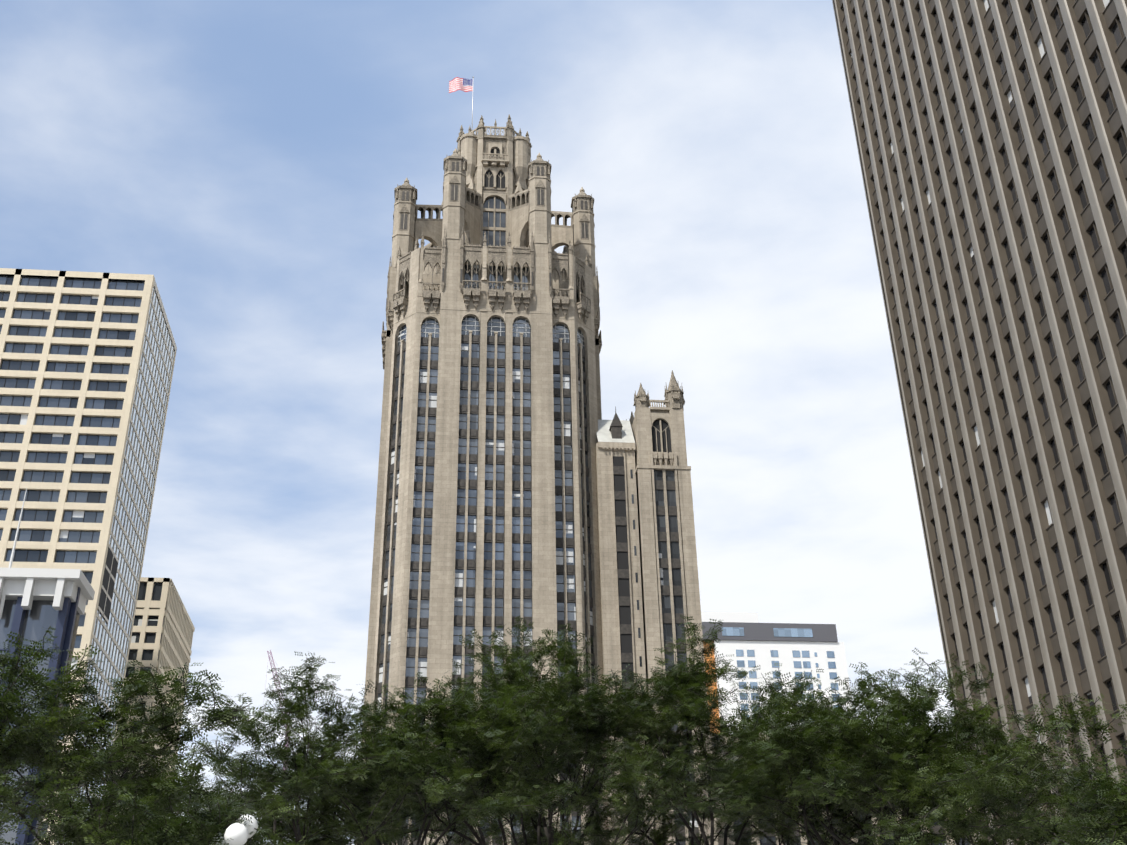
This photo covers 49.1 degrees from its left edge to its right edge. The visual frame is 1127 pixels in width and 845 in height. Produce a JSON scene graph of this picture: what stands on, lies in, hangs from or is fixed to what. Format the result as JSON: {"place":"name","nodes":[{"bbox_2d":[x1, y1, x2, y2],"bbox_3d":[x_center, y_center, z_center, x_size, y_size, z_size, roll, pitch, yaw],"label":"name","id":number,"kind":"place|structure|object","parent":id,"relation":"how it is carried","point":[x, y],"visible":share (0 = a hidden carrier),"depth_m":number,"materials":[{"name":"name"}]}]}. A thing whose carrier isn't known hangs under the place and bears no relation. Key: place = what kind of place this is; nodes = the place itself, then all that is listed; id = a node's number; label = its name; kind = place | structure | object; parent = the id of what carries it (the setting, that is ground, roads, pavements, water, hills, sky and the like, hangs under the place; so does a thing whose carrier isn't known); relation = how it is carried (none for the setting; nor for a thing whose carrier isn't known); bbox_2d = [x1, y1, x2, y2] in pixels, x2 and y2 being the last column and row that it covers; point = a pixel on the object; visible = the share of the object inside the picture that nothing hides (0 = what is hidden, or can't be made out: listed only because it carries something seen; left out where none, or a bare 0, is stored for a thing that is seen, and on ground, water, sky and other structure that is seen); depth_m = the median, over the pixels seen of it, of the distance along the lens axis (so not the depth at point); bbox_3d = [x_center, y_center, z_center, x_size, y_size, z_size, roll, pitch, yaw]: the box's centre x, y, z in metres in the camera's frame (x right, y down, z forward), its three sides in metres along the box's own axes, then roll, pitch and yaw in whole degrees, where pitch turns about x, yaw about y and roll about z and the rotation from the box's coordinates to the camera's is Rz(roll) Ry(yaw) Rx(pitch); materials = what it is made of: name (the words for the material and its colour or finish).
{"place":"outdoors","nodes":[
{"label":"outdoors","id":0,"kind":"place"},
{"bbox_2d":[0,268,194,844],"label":"towers","id":1,"kind":"structure","parent":0,"point":[87,361],"depth_m":215.12,"materials":[{"name":"beige concrete"}]},
{"bbox_2d":[0,0,953,844],"label":"sky","id":2,"kind":"structure","parent":0,"point":[248,158],"materials":[{"name":"blue"}]},
{"bbox_2d":[596,370,717,844],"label":"tower building","id":3,"kind":"structure","parent":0,"point":[649,586],"depth_m":166.76,"materials":[{"name":"beige stone"}]},
{"bbox_2d":[701,612,974,844],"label":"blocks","id":4,"kind":"structure","parent":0,"point":[752,642],"depth_m":370.43,"materials":[{"name":"white concrete"}]},
{"bbox_2d":[832,0,1126,844],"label":"skyscraper","id":5,"kind":"structure","parent":0,"point":[991,138],"depth_m":104.07,"materials":[{"name":"grey concrete"}]},
{"bbox_3d":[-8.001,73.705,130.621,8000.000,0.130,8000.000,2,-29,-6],"label":"ground","id":6,"kind":"structure","parent":0,"visible":0},
{"bbox_2d":[0,626,319,844],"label":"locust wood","id":7,"kind":"object","parent":6,"relation":"on","point":[35,740],"visible":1,"depth_m":22.97,"materials":[{"name":"green plant"}]},
{"bbox_2d":[109,744,277,844],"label":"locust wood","id":8,"kind":"object","parent":6,"relation":"on","point":[210,788],"visible":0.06,"depth_m":39.13,"materials":[{"name":"green plant"}]},
{"bbox_2d":[210,815,257,844],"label":"street lamp","id":9,"kind":"object","parent":6,"relation":"on","point":[238,833],"visible":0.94,"depth_m":21.04,"materials":[{"name":"grey glass"}]},
{"bbox_2d":[263,650,289,769],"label":"tower crane","id":10,"kind":"object","parent":6,"relation":"on","point":[270,653],"visible":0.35,"depth_m":552.86,"materials":[{"name":"grey metal"}]},
{"bbox_2d":[177,651,572,844],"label":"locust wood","id":11,"kind":"object","parent":6,"relation":"on","point":[310,778],"visible":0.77,"depth_m":32.66,"materials":[{"name":"green plant"}]},
{"bbox_2d":[313,707,568,844],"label":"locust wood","id":12,"kind":"object","parent":6,"relation":"on","point":[494,831],"visible":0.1,"depth_m":42.48,"materials":[{"name":"green plant"}]},
{"bbox_2d":[360,114,607,844],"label":"skyscraper","id":13,"kind":"structure","parent":6,"relation":"on","point":[486,520],"depth_m":171.98,"materials":[{"name":"beige stone"}]},
{"bbox_2d":[449,76,473,128],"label":"flag","id":14,"kind":"object","parent":13,"relation":"on","point":[462,84],"visible":0.98,"depth_m":216.40,"materials":[{"name":"multicoloured fabric"}]},
{"bbox_2d":[321,616,719,844],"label":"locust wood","id":15,"kind":"object","parent":6,"relation":"on","point":[526,731],"visible":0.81,"depth_m":35.00,"materials":[{"name":"green plant"}]},
{"bbox_2d":[541,615,951,844],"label":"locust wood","id":16,"kind":"object","parent":6,"relation":"on","point":[689,694],"visible":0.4,"depth_m":38.32,"materials":[{"name":"green plant"}]},
{"bbox_2d":[700,648,1116,844],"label":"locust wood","id":17,"kind":"object","parent":6,"relation":"on","point":[834,773],"visible":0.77,"depth_m":31.98,"materials":[{"name":"green plant"}]},
{"bbox_2d":[858,693,1126,844],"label":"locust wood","id":18,"kind":"object","parent":6,"relation":"on","point":[1092,817],"visible":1,"depth_m":26.38,"materials":[{"name":"green plant"}]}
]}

